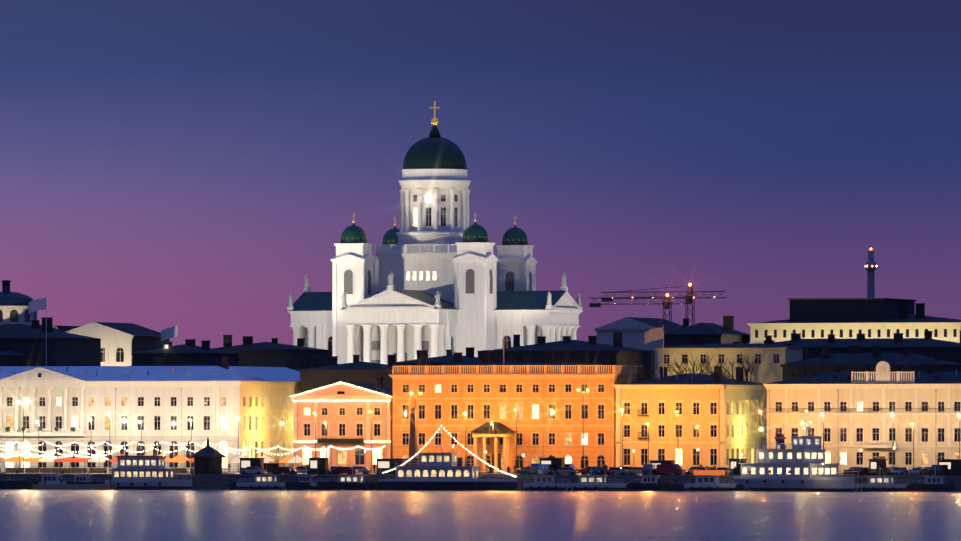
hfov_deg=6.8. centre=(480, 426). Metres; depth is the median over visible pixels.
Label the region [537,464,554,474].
van
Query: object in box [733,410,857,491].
harbour ferry
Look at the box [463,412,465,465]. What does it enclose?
street lamp
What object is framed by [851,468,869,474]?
parked car
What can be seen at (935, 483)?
moored boat
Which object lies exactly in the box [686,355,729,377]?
bare tree
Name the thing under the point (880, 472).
parked car
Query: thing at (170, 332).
flagpole
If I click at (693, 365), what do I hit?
bare tree
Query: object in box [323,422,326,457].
street lamp
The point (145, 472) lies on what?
harbour boat
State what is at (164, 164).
sky
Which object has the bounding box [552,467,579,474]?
parked car
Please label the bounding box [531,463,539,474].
parked car
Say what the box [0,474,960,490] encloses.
quay wall
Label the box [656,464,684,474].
van
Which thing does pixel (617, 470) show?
parked car
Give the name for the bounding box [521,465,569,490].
moored boat
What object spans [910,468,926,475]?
parked car
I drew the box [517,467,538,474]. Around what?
parked car
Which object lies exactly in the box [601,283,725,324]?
crane
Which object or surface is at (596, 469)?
parked car
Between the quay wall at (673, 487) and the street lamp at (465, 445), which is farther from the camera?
the street lamp at (465, 445)
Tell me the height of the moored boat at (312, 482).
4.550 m
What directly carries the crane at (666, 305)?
on the ground
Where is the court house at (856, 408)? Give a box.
[763,358,960,472]
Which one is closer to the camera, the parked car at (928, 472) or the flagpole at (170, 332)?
the parked car at (928, 472)
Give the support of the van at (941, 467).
on the ground
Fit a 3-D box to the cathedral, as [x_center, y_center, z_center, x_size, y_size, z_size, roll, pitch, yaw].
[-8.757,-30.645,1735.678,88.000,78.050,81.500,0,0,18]
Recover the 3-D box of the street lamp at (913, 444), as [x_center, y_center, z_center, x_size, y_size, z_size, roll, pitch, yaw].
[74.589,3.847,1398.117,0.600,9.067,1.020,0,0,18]
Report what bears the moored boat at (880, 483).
on the water
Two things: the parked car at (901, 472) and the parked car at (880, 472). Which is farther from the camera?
the parked car at (901, 472)
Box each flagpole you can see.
[29,296,46,365]
[161,324,177,344]
[644,325,663,376]
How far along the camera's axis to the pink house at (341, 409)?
1496.57 m
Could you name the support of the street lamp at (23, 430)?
on the ground
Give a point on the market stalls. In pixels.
(99, 457)
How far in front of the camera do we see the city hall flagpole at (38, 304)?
1558.34 m
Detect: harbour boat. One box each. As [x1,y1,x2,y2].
[105,441,191,489]
[379,425,517,490]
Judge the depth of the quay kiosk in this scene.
1407.11 m
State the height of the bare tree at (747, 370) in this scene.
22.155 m
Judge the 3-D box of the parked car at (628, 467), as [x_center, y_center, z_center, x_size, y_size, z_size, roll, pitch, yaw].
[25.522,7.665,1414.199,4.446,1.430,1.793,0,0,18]
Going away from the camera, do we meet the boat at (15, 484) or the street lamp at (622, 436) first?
the boat at (15, 484)
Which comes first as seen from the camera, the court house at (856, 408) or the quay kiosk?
the quay kiosk
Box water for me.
[0,489,960,540]
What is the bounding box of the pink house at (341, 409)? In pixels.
[290,376,392,471]
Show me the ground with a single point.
(495, 473)
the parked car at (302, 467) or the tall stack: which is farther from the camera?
the tall stack
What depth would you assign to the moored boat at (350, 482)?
1391.76 m
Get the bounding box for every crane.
[589,294,690,321]
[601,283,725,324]
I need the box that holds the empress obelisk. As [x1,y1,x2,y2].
[405,405,418,465]
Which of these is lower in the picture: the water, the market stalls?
the water
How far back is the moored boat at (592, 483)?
1376.79 m
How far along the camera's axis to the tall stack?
1682.08 m
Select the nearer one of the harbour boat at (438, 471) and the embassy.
the harbour boat at (438, 471)
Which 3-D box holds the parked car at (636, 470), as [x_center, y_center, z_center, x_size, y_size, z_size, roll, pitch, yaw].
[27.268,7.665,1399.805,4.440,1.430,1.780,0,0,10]
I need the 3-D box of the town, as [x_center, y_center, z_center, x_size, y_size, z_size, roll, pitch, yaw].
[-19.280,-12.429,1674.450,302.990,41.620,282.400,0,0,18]
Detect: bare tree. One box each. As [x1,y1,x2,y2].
[8,350,58,365]
[284,353,327,370]
[651,363,689,377]
[664,355,725,377]
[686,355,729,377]
[710,353,759,381]
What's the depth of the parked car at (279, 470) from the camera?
1410.43 m
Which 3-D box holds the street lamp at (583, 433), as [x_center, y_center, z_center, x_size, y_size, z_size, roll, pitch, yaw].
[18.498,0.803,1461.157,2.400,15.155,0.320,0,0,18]
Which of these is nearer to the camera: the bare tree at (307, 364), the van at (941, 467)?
the van at (941, 467)
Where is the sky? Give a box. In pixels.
[0,0,960,347]
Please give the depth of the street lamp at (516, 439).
1475.54 m
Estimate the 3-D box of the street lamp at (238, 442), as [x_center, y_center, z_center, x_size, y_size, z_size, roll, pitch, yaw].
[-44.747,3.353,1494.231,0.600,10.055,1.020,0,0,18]
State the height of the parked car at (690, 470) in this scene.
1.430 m
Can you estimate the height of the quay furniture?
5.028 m
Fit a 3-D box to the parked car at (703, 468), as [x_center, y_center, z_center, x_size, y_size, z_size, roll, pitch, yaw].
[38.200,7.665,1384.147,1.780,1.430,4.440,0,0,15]
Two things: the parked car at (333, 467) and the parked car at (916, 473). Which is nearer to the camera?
the parked car at (916, 473)
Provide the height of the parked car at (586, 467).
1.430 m
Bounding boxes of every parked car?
[239,467,265,473]
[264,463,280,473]
[271,467,297,473]
[294,466,308,473]
[330,466,342,473]
[331,467,357,473]
[348,466,371,473]
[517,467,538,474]
[520,467,534,474]
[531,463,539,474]
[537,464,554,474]
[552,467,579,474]
[565,464,577,474]
[579,466,597,474]
[591,467,605,474]
[604,467,630,474]
[623,466,636,474]
[629,467,645,474]
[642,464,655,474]
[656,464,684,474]
[685,467,697,474]
[698,467,710,469]
[717,467,731,474]
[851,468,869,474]
[868,468,895,474]
[892,467,907,474]
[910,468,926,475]
[913,467,933,475]
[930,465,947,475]
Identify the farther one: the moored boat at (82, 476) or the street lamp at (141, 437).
the street lamp at (141, 437)
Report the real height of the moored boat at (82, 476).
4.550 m
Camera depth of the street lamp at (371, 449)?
1485.33 m
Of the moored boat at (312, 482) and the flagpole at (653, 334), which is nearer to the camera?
the moored boat at (312, 482)
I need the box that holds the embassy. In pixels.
[388,339,641,471]
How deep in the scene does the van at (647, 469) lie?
1386.76 m
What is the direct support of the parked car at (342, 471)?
on the ground
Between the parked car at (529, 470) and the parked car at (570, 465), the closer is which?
the parked car at (529, 470)
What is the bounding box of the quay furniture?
[16,446,960,475]
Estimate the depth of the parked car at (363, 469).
1421.08 m
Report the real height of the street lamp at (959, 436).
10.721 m
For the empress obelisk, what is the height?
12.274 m
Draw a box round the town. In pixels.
[0,280,960,393]
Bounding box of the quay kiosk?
[190,438,225,473]
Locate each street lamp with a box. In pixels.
[17,400,29,472]
[107,413,110,472]
[138,420,141,455]
[188,419,191,467]
[236,418,238,471]
[313,412,315,457]
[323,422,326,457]
[369,410,372,471]
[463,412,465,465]
[514,408,516,472]
[577,389,589,468]
[620,408,622,466]
[645,422,648,474]
[758,410,761,448]
[820,413,823,448]
[911,423,913,467]
[958,414,959,458]
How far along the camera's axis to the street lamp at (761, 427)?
1462.11 m
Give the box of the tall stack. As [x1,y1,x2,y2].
[864,248,876,297]
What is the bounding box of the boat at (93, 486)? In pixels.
[28,479,112,489]
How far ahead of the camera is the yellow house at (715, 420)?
1477.92 m
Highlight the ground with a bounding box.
[0,471,934,475]
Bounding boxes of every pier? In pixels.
[230,477,383,489]
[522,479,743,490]
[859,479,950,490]
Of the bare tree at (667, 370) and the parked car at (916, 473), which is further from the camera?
the bare tree at (667, 370)
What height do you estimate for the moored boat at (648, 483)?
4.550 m
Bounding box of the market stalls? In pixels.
[0,441,384,473]
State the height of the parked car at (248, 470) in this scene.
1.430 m
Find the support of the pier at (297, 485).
in the water
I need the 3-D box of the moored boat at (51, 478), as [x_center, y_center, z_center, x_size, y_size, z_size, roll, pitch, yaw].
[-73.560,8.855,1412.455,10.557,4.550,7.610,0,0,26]
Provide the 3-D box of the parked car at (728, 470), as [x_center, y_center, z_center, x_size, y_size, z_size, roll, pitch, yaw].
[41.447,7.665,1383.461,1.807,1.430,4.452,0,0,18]
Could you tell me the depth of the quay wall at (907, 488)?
1361.54 m
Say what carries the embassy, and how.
on the ground
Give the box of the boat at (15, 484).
[0,475,41,488]
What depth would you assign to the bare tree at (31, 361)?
1568.72 m
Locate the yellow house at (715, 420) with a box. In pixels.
[612,364,766,469]
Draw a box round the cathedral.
[286,101,582,364]
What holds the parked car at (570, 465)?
on the ground
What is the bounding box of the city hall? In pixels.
[0,357,299,471]
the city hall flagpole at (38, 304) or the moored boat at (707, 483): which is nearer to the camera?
the moored boat at (707, 483)
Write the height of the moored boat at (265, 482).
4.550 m
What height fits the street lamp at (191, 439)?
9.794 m
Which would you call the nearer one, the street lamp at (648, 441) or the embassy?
the street lamp at (648, 441)
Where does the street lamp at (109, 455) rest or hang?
on the ground
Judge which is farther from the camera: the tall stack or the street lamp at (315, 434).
the tall stack
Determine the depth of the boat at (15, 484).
1405.62 m
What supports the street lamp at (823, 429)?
on the ground
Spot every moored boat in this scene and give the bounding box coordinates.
[39,474,73,483]
[67,474,104,483]
[226,465,286,489]
[294,475,327,488]
[307,465,371,489]
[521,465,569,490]
[564,475,628,490]
[614,475,668,490]
[684,475,736,490]
[855,476,909,490]
[899,466,957,491]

